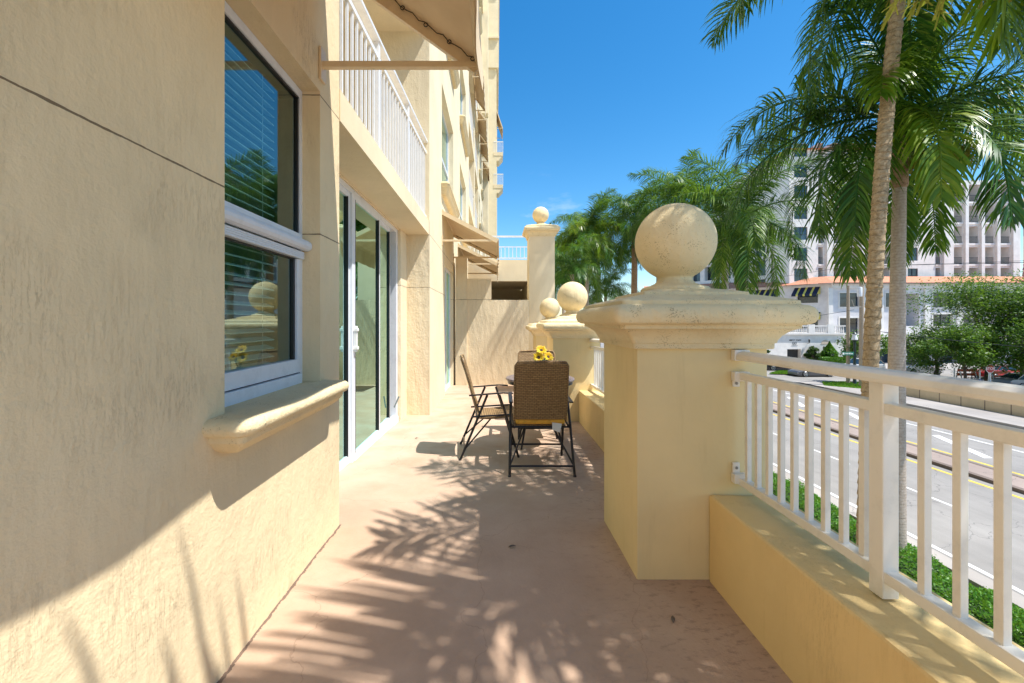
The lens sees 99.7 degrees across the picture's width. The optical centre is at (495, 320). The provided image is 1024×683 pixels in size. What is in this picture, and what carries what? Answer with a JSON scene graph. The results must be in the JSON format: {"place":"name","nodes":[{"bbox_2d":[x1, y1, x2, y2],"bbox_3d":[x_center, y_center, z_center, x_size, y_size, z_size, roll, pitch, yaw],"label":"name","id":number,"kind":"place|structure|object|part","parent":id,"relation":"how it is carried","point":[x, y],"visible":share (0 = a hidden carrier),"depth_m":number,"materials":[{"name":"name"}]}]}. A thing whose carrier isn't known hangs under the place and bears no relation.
{"place":"outdoors","nodes":[
{"label":"outdoors","id":0,"kind":"place"},
{"bbox_2d":[217,383,792,682],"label":"terrace floor","id":1,"kind":"structure","parent":0,"point":[416,570],"depth_m":2.04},
{"bbox_2d":[459,354,519,460],"bbox_3d":[-0.080,0.833,4.364,0.583,0.984,0.574,0,0,-4],"label":"folding chair","id":2,"kind":"object","parent":1,"relation":"on","point":[490,412],"visible":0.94,"depth_m":4.15,"materials":[{"name":"brown wicker"}]},
{"bbox_2d":[456,258,528,384],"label":"terrace back wall","id":3,"kind":"structure","parent":1,"relation":"on","point":[492,338],"depth_m":9.89,"materials":[{"name":"paint"}]},
{"bbox_2d":[514,350,563,439],"bbox_3d":[0.500,0.851,5.101,0.574,0.984,0.583,0,0,0],"label":"folding chair","id":4,"kind":"object","parent":1,"relation":"on","point":[525,355],"visible":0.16,"depth_m":5.34,"materials":[{"name":"black metal"}]},
{"bbox_2d":[506,374,574,449],"bbox_3d":[0.470,0.961,4.620,0.732,0.719,0.732,0,0,0],"label":"round table","id":5,"kind":"object","parent":1,"relation":"on","point":[510,379],"visible":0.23,"depth_m":4.47,"materials":[{"name":"grey tile"}]},
{"bbox_2d":[533,345,553,359],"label":"flowers","id":6,"kind":"object","parent":5,"relation":"on","point":[540,352],"visible":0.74,"depth_m":4.51,"materials":[{"name":"yellow plant"}]},
{"bbox_2d":[525,298,559,349],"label":"stone pillar","id":7,"kind":"structure","parent":1,"relation":"on","point":[549,308],"depth_m":8.78,"materials":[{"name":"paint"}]},
{"bbox_2d":[508,360,576,476],"bbox_3d":[0.386,0.822,3.885,0.574,0.984,0.583,0,0,0],"label":"folding chair","id":8,"kind":"object","parent":1,"relation":"on","point":[540,398],"visible":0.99,"depth_m":3.70,"materials":[{"name":"brown wicker"}]},
{"bbox_2d":[536,282,599,420],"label":"stone pillar","id":9,"kind":"structure","parent":1,"relation":"on","point":[568,335],"depth_m":5.84,"materials":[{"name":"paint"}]},
{"bbox_2d":[576,203,818,578],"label":"stone pillar","id":10,"kind":"structure","parent":1,"relation":"on","point":[673,336],"depth_m":2.12,"materials":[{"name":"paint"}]},
{"bbox_2d":[710,495,1023,682],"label":"parapet wall","id":11,"kind":"structure","parent":1,"relation":"on","point":[806,606],"depth_m":1.44,"materials":[{"name":"paint"}]},
{"bbox_2d":[731,350,1023,676],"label":"railing","id":12,"kind":"object","parent":11,"relation":"on","point":[882,411],"visible":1,"depth_m":1.31,"materials":[{"name":"metal"}]},
{"bbox_2d":[497,0,1023,316],"label":"sky","id":13,"kind":"structure","parent":0,"point":[593,94],"materials":[{"name":"blue"}]},
{"bbox_2d":[601,343,1023,596],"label":"road","id":14,"kind":"structure","parent":0,"point":[980,526],"depth_m":16.48,"materials":[{"name":"asphalt"}]},
{"bbox_2d":[619,185,702,281],"bbox_3d":[12.993,-1.919,33.868,7.002,16.579,7.233,0,0,0],"label":"palm tree","id":15,"kind":"object","parent":14,"relation":"on","point":[640,267],"visible":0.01,"depth_m":34.05,"materials":[{"name":"green plant"}]},
{"bbox_2d":[773,404,1023,487],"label":"brick median","id":16,"kind":"object","parent":14,"relation":"on","point":[986,472],"depth_m":19.72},
{"bbox_2d":[773,403,1023,493],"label":"median kerb","id":17,"kind":"structure","parent":14,"relation":"on","point":[975,475],"depth_m":18.98,"materials":[{"name":"concrete"}]},
{"bbox_2d":[773,390,1023,593],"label":"white road markings","id":18,"kind":"object","parent":14,"relation":"on","point":[933,546],"visible":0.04,"depth_m":17.41,"materials":[{"name":"paint"}]},
{"bbox_2d":[773,402,1023,499],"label":"yellow road markings","id":19,"kind":"object","parent":14,"relation":"on","point":[916,462],"depth_m":19.51,"materials":[{"name":"paint"}]},
{"bbox_2d":[822,381,860,388],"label":"grass","id":20,"kind":"structure","parent":0,"point":[842,384],"depth_m":41.77,"materials":[{"name":"plant"}]},
{"bbox_2d":[767,368,992,381],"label":"side street","id":21,"kind":"structure","parent":0,"point":[795,378],"depth_m":48.40,"materials":[{"name":"asphalt"}]},
{"bbox_2d":[767,365,789,370],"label":"parked car","id":22,"kind":"object","parent":21,"relation":"on","point":[772,368],"visible":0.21,"depth_m":54.93,"materials":[{"name":"black paint"}]},
{"bbox_2d":[788,369,831,376],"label":"sports car","id":23,"kind":"object","parent":21,"relation":"on","point":[799,372],"visible":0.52,"depth_m":48.77,"materials":[{"name":"grey paint"}]},
{"bbox_2d":[844,358,885,368],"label":"parked car","id":24,"kind":"object","parent":21,"relation":"on","point":[882,364],"visible":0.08,"depth_m":52.14,"materials":[{"name":"white paint"}]},
{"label":"windows","id":25,"kind":"part","parent":24,"relation":"part of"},
{"bbox_2d":[906,360,944,374],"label":"sport utility vehicle","id":26,"kind":"object","parent":21,"relation":"on","point":[914,369],"visible":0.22,"depth_m":50.20,"materials":[{"name":"white paint"}]},
{"bbox_2d":[883,319,984,377],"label":"leafy tree","id":27,"kind":"object","parent":21,"relation":"on","point":[936,362],"visible":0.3,"depth_m":45.97,"materials":[{"name":"green plant"}]},
{"bbox_2d":[906,268,1023,380],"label":"leafy tree","id":28,"kind":"object","parent":21,"relation":"on","point":[973,300],"visible":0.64,"depth_m":44.20,"materials":[{"name":"green plant"}]},
{"bbox_2d":[956,368,977,379],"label":"traffic barrier","id":29,"kind":"object","parent":21,"relation":"on","point":[959,370],"visible":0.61,"depth_m":45.17,"materials":[{"name":"plastic"}]},
{"bbox_2d":[971,365,1019,378],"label":"parked car","id":30,"kind":"object","parent":21,"relation":"on","point":[982,374],"visible":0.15,"depth_m":47.10,"materials":[{"name":"red paint"}]},
{"bbox_2d":[796,381,992,393],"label":"corner pavement","id":31,"kind":"structure","parent":0,"point":[818,383],"depth_m":42.92,"materials":[{"name":"concrete"}]},
{"bbox_2d":[798,362,995,387],"bbox_3d":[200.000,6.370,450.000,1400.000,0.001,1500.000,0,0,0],"label":"ground","id":32,"kind":"structure","parent":0,"point":[948,365],"depth_m":60.09,"materials":[{"name":"concrete"}]},
{"bbox_2d":[0,0,499,682],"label":"apartment building","id":33,"kind":"structure","parent":32,"relation":"on","point":[226,306],"depth_m":1.41,"materials":[{"name":"paint"}]},
{"bbox_2d":[225,1,311,406],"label":"window","id":34,"kind":"structure","parent":33,"relation":"in","point":[245,382],"depth_m":2.06,"materials":[{"name":"white metal"}]},
{"bbox_2d":[339,177,398,471],"bbox_3d":[-1.351,0.119,4.317,0.159,2.702,3.135,0,0,0],"label":"sliding door","id":35,"kind":"structure","parent":33,"relation":"in","point":[368,243],"depth_m":4.45,"materials":[{"name":"white metal"}]},
{"bbox_2d":[340,0,427,216],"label":"balcony railing","id":36,"kind":"object","parent":33,"relation":"on","point":[384,91],"visible":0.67,"depth_m":4.22,"materials":[{"name":"metal"}]},
{"bbox_2d":[319,0,483,90],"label":"awning","id":37,"kind":"object","parent":33,"relation":"attached to","point":[450,29],"visible":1,"depth_m":2.40,"materials":[{"name":"fabric"}]},
{"bbox_2d":[442,110,447,181],"bbox_3d":[-1.105,-3.360,8.770,0.050,1.800,2.060,0,0,0],"label":"window","id":38,"kind":"structure","parent":33,"relation":"in","point":[444,127],"depth_m":9.27,"materials":[{"name":"white glass"}]},
{"bbox_2d":[445,267,449,390],"bbox_3d":[-1.055,0.240,8.975,0.050,2.660,1.550,0,0,0],"label":"sliding door","id":39,"kind":"structure","parent":33,"relation":"in","point":[447,273],"depth_m":9.35,"materials":[{"name":"white metal"}]},
{"bbox_2d":[460,181,461,219],"bbox_3d":[-1.105,-3.360,12.750,0.050,1.800,2.300,0,0,0],"label":"window","id":40,"kind":"structure","parent":33,"relation":"in","point":[460,181],"depth_m":13.45,"materials":[{"name":"white glass"}]},
{"bbox_2d":[460,81,461,114],"bbox_3d":[-1.105,-6.380,12.750,0.050,1.800,2.300,0,0,0],"label":"window","id":41,"kind":"structure","parent":33,"relation":"in","point":[460,81],"depth_m":13.45,"materials":[{"name":"white metal"}]},
{"bbox_2d":[442,209,498,268],"bbox_3d":[-0.463,-1.581,8.800,1.046,0.842,2.130,0,0,0],"label":"awning","id":42,"kind":"object","parent":33,"relation":"attached to","point":[475,237],"visible":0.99,"depth_m":8.49,"materials":[{"name":"fabric"}]},
{"bbox_2d":[458,243,497,281],"bbox_3d":[-0.463,-1.566,12.075,1.045,0.812,2.280,0,0,0],"label":"awning","id":43,"kind":"object","parent":33,"relation":"attached to","point":[489,265],"visible":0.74,"depth_m":11.74,"materials":[{"name":"fabric"}]},
{"bbox_2d":[472,72,485,115],"bbox_3d":[-0.744,-10.166,19.150,0.508,0.972,2.930,0,0,0],"label":"awning","id":44,"kind":"object","parent":33,"relation":"attached to","point":[480,96],"visible":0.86,"depth_m":19.43,"materials":[{"name":"fabric"}]},
{"bbox_2d":[477,107,487,146],"bbox_3d":[-0.744,-10.534,23.750,0.508,0.972,2.930,0,0,0],"label":"awning","id":45,"kind":"object","parent":33,"relation":"attached to","point":[481,120],"visible":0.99,"depth_m":23.63,"materials":[{"name":"fabric"}]},
{"bbox_2d":[480,135,488,165],"bbox_3d":[-0.744,-10.838,27.550,0.508,0.972,2.930,0,0,0],"label":"awning","id":46,"kind":"object","parent":33,"relation":"attached to","point":[484,149],"visible":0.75,"depth_m":27.73,"materials":[{"name":"fabric"}]},
{"bbox_2d":[482,160,489,183],"bbox_3d":[-0.744,-11.270,32.950,0.508,0.972,2.930,0,0,0],"label":"awning","id":47,"kind":"object","parent":33,"relation":"attached to","point":[486,167],"visible":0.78,"depth_m":32.37,"materials":[{"name":"fabric"}]},
{"bbox_2d":[468,260,526,299],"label":"terrace block","id":48,"kind":"structure","parent":33,"relation":"attached to","point":[511,284],"depth_m":13.40,"materials":[{"name":"paint"}]},
{"bbox_2d":[468,236,526,258],"bbox_3d":[0.030,-2.285,13.420,1.980,0.710,0.040,0,0,0],"label":"railing","id":49,"kind":"object","parent":48,"relation":"on","point":[512,249],"visible":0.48,"depth_m":13.41,"materials":[{"name":"metal"}]},
{"bbox_2d":[494,141,502,166],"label":"corner balcony","id":50,"kind":"structure","parent":33,"relation":"attached to","point":[499,154],"depth_m":39.99,"materials":[{"name":"paint"}]},
{"bbox_2d":[494,174,502,197],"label":"corner balcony","id":51,"kind":"structure","parent":33,"relation":"attached to","point":[499,187],"depth_m":39.99,"materials":[{"name":"paint"}]},
{"bbox_2d":[497,112,502,139],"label":"awning","id":52,"kind":"object","parent":33,"relation":"attached to","point":[500,127],"visible":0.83,"depth_m":41.12,"materials":[{"name":"fabric"}]},
{"bbox_2d":[522,207,559,349],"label":"stone pillar","id":53,"kind":"structure","parent":32,"relation":"on","point":[540,235],"depth_m":9.90,"materials":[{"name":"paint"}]},
{"bbox_2d":[555,224,580,313],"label":"palm tree","id":54,"kind":"object","parent":32,"relation":"on","point":[563,311],"visible":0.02,"depth_m":45.26,"materials":[{"name":"green plant"}]},
{"bbox_2d":[555,273,600,316],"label":"palm tree","id":55,"kind":"object","parent":32,"relation":"on","point":[590,291],"visible":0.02,"depth_m":36.61,"materials":[{"name":"green plant"}]},
{"bbox_2d":[555,233,617,309],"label":"palm tree","id":56,"kind":"object","parent":32,"relation":"on","point":[584,271],"visible":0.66,"depth_m":24.32,"materials":[{"name":"green plant"}]},
{"bbox_2d":[549,186,633,305],"bbox_3d":[6.274,-1.127,29.648,5.945,14.995,6.044,0,0,0],"label":"palm tree","id":57,"kind":"object","parent":32,"relation":"on","point":[582,225],"visible":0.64,"depth_m":28.81,"materials":[{"name":"green plant"}]},
{"bbox_2d":[579,391,603,451],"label":"parapet wall","id":58,"kind":"structure","parent":32,"relation":"on","point":[591,412],"depth_m":4.99,"materials":[{"name":"paint"}]},
{"bbox_2d":[589,338,603,393],"bbox_3d":[1.265,0.519,4.301,0.085,0.736,3.090,0,0,1],"label":"railing","id":59,"kind":"object","parent":58,"relation":"on","point":[598,385],"visible":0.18,"depth_m":5.40,"materials":[{"name":"metal"}]},
{"bbox_2d":[561,199,630,346],"bbox_3d":[8.973,-1.917,37.943,6.746,16.574,7.496,0,0,0],"label":"palm tree","id":60,"kind":"object","parent":32,"relation":"on","point":[605,216],"visible":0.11,"depth_m":37.34,"materials":[{"name":"green plant"}]},
{"bbox_2d":[576,265,639,308],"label":"palm tree","id":61,"kind":"object","parent":32,"relation":"on","point":[615,290],"visible":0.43,"depth_m":34.81,"materials":[{"name":"green plant"}]},
{"bbox_2d":[589,177,672,293],"bbox_3d":[9.518,-1.708,30.096,6.480,16.156,6.530,0,0,0],"label":"palm tree","id":62,"kind":"object","parent":32,"relation":"on","point":[630,213],"visible":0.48,"depth_m":29.70,"materials":[{"name":"green plant"}]},
{"bbox_2d":[701,163,778,289],"bbox_3d":[13.805,-1.230,25.918,6.465,15.201,6.468,0,0,0],"label":"palm tree","id":63,"kind":"object","parent":32,"relation":"on","point":[742,166],"visible":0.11,"depth_m":25.18,"materials":[{"name":"green plant"}]},
{"bbox_2d":[803,346,820,359],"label":"shrub","id":64,"kind":"object","parent":32,"relation":"on","point":[812,354],"visible":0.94,"depth_m":62.30,"materials":[{"name":"green plant"}]},
{"bbox_2d":[820,341,838,361],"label":"cone bush","id":65,"kind":"object","parent":32,"relation":"on","point":[829,349],"visible":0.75,"depth_m":61.94,"materials":[{"name":"green plant"}]},
{"bbox_2d":[643,276,1023,362],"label":"shop podium","id":66,"kind":"object","parent":32,"relation":"on","point":[828,297],"visible":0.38,"depth_m":65.00,"materials":[{"name":"white paint"}]},
{"bbox_2d":[787,349,797,357],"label":"shop door","id":67,"kind":"structure","parent":66,"relation":"in","point":[790,352],"depth_m":63.91,"materials":[{"name":"glass"}]},
{"bbox_2d":[798,294,817,302],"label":"window","id":68,"kind":"structure","parent":66,"relation":"in","point":[804,299],"depth_m":67.85,"materials":[{"name":"glass"}]},
{"bbox_2d":[840,293,856,306],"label":"window","id":69,"kind":"structure","parent":66,"relation":"in","point":[853,296],"depth_m":65.25,"materials":[{"name":"glass"}]},
{"bbox_2d":[840,318,856,332],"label":"window","id":70,"kind":"structure","parent":66,"relation":"in","point":[853,321],"depth_m":65.25,"materials":[{"name":"glass"}]},
{"bbox_2d":[879,350,887,361],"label":"window","id":71,"kind":"structure","parent":66,"relation":"in","point":[884,358],"depth_m":66.15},
{"bbox_2d":[886,293,888,306],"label":"window","id":72,"kind":"structure","parent":66,"relation":"in","point":[887,294],"depth_m":65.25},
{"bbox_2d":[933,293,949,306],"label":"window","id":73,"kind":"structure","parent":66,"relation":"in","point":[936,295],"depth_m":65.34,"materials":[{"name":"glass"}]},
{"bbox_2d":[933,314,949,325],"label":"window","id":74,"kind":"structure","parent":66,"relation":"in","point":[943,315],"depth_m":65.34,"materials":[{"name":"glass"}]},
{"bbox_2d":[963,314,975,325],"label":"window","id":75,"kind":"structure","parent":66,"relation":"in","point":[965,321],"depth_m":65.34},
{"bbox_2d":[819,356,852,362],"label":"box hedge","id":76,"kind":"object","parent":32,"relation":"on","point":[835,359],"visible":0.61,"depth_m":61.20,"materials":[{"name":"green plant"}]},
{"bbox_2d":[846,286,849,382],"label":"utility pole","id":77,"kind":"object","parent":32,"relation":"on","point":[848,324],"visible":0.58,"depth_m":42.89,"materials":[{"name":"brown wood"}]},
{"bbox_2d":[851,331,857,383],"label":"street lamp","id":78,"kind":"object","parent":32,"relation":"on","point":[854,338],"visible":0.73,"depth_m":42.30,"materials":[{"name":"black metal"}]},
{"bbox_2d":[842,352,854,354],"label":"street name sign","id":79,"kind":"object","parent":78,"relation":"attached to","point":[848,353],"visible":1,"depth_m":42.28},
{"bbox_2d":[693,143,1023,288],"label":"residential tower","id":80,"kind":"structure","parent":32,"relation":"on","point":[974,244],"depth_m":70.00,"materials":[{"name":"white concrete"}]},
{"bbox_2d":[794,144,806,156],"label":"window","id":81,"kind":"structure","parent":80,"relation":"in","point":[796,155],"depth_m":70.17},
{"bbox_2d":[794,165,806,176],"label":"window","id":82,"kind":"structure","parent":80,"relation":"in","point":[802,167],"depth_m":70.17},
{"bbox_2d":[794,186,806,196],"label":"window","id":83,"kind":"structure","parent":80,"relation":"in","point":[796,186],"depth_m":70.17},
{"bbox_2d":[794,206,806,218],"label":"window","id":84,"kind":"structure","parent":80,"relation":"in","point":[803,216],"depth_m":70.17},
{"bbox_2d":[794,227,806,239],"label":"window","id":85,"kind":"structure","parent":80,"relation":"in","point":[803,234],"depth_m":70.17,"materials":[{"name":"glass"}]},
{"bbox_2d":[794,248,806,260],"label":"window","id":86,"kind":"structure","parent":80,"relation":"in","point":[797,248],"depth_m":70.17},
{"bbox_2d":[794,269,806,280],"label":"window","id":87,"kind":"structure","parent":80,"relation":"in","point":[795,273],"depth_m":70.17,"materials":[{"name":"glass"}]},
{"bbox_2d":[908,248,916,260],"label":"window","id":88,"kind":"structure","parent":80,"relation":"in","point":[915,259],"depth_m":70.17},
{"bbox_2d":[908,269,916,275],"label":"window","id":89,"kind":"structure","parent":80,"relation":"in","point":[911,272],"depth_m":70.17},
{"bbox_2d":[852,266,865,385],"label":"utility pole","id":90,"kind":"object","parent":32,"relation":"on","point":[860,291],"visible":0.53,"depth_m":40.86,"materials":[{"name":"grey metal"}]},
{"bbox_2d":[884,332,1023,346],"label":"overhead cable","id":91,"kind":"object","parent":90,"relation":"attached to","point":[958,340],"visible":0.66,"depth_m":38.97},
{"bbox_2d":[912,260,1023,264],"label":"overhead cable","id":92,"kind":"object","parent":90,"relation":"attached to","point":[953,263],"visible":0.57,"depth_m":39.83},
{"bbox_2d":[921,262,1023,264],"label":"overhead cable","id":93,"kind":"object","parent":90,"relation":"attached to","point":[978,263],"visible":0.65,"depth_m":39.86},
{"bbox_2d":[700,0,1023,545],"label":"palm tree","id":94,"kind":"object","parent":32,"relation":"on","point":[894,46],"visible":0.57,"depth_m":10.17,"materials":[{"name":"green plant"}]},
{"bbox_2d":[836,329,887,359],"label":"leafy tree","id":95,"kind":"object","parent":32,"relation":"on","point":[844,343],"visible":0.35,"depth_m":43.27,"materials":[{"name":"green plant"}]},
{"bbox_2d":[773,466,1023,608],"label":"kerb","id":96,"kind":"structure","parent":32,"relation":"on","point":[976,579],"depth_m":11.03,"materials":[{"name":"concrete"}]},
{"bbox_2d":[773,471,1023,647],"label":"hedge leaves","id":97,"kind":"object","parent":32,"relation":"on","point":[945,578],"visible":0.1,"depth_m":10.37,"materials":[{"name":"green plant"}]},
{"bbox_2d":[623,148,740,251],"bbox_3d":[10.398,-1.346,23.881,6.198,15.432,6.387,0,0,-23],"label":"palm tree","id":98,"kind":"object","parent":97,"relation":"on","point":[677,177],"visible":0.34,"depth_m":23.59,"materials":[{"name":"green plant"}]},
{"bbox_2d":[663,139,838,297],"bbox_3d":[10.585,-0.665,19.123,6.622,14.070,7.091,0,0,0],"label":"palm tree","id":99,"kind":"object","parent":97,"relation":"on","point":[759,229],"visible":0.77,"depth_m":18.52,"materials":[{"name":"green plant"}]},
{"bbox_2d":[714,0,1023,557],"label":"palm tree","id":100,"kind":"object","parent":97,"relation":"on","point":[929,166],"visible":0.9,"depth_m":10.81,"materials":[{"name":"green plant"}]},
{"bbox_2d":[825,387,1023,428],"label":"road kerb","id":101,"kind":"structure","parent":32,"relation":"on","point":[974,417],"depth_m":28.95,"materials":[{"name":"concrete"}]},
{"bbox_2d":[880,0,1023,75],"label":"palm tree","id":102,"kind":"object","parent":32,"relation":"on","point":[1001,35],"visible":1,"depth_m":3.44,"materials":[{"name":"green plant"}]},
{"bbox_2d":[907,319,1018,378],"bbox_3d":[44.640,3.103,41.134,6.703,6.556,6.882,0,0,0],"label":"leafy tree","id":103,"kind":"object","parent":32,"relation":"on","point":[981,358],"visible":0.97,"depth_m":39.97,"materials":[{"name":"green plant"}]},
{"bbox_2d":[906,388,1023,416],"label":"roadside wall","id":104,"kind":"structure","parent":32,"relation":"on","point":[1008,409],"depth_m":31.27,"materials":[{"name":"concrete"}]},
{"bbox_2d":[943,288,1023,375],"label":"leafy tree","id":105,"kind":"object","parent":32,"relation":"on","point":[1016,365],"visible":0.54,"depth_m":39.64,"materials":[{"name":"green plant"}]},
{"bbox_2d":[986,364,994,381],"bbox_3d":[44.605,5.154,39.006,0.797,2.431,0.088,0,0,0],"label":"stop sign","id":106,"kind":"object","parent":32,"relation":"on","point":[990,369],"visible":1,"depth_m":38.97,"materials":[{"name":"metal"}]},
{"bbox_2d":[972,299,1020,335],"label":"leafy tree","id":107,"kind":"object","parent":32,"relation":"on","point":[994,318],"visible":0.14,"depth_m":43.98,"materials":[{"name":"green plant"}]},
{"bbox_2d":[987,370,1009,380],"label":"traffic barrier","id":108,"kind":"object","parent":32,"relation":"on","point":[997,372],"visible":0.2,"depth_m":43.37,"materials":[{"name":"plastic"}]},
{"bbox_2d":[993,373,1023,385],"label":"parked car","id":109,"kind":"object","parent":32,"relation":"on","point":[1015,378],"visible":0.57,"depth_m":40.19,"materials":[{"name":"blue paint"}]},
{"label":"windows","id":110,"kind":"part","parent":109,"relation":"part of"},
{"bbox_2d":[831,387,1023,425],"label":"pavement","id":111,"kind":"structure","parent":0,"point":[1012,419],"depth_m":30.31,"materials":[{"name":"concrete"}]},
{"bbox_2d":[1023,178,1023,271],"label":"orange arcade building","id":112,"kind":"structure","parent":0,"point":[1023,240],"depth_m":75.00,"materials":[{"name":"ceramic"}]},
{"label":"island","id":113,"kind":"structure","parent":0,"visible":0},
{"bbox_2d":[769,370,787,373],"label":"grass","id":114,"kind":"structure","parent":113,"relation":"on","point":[781,372],"depth_m":51.43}
]}

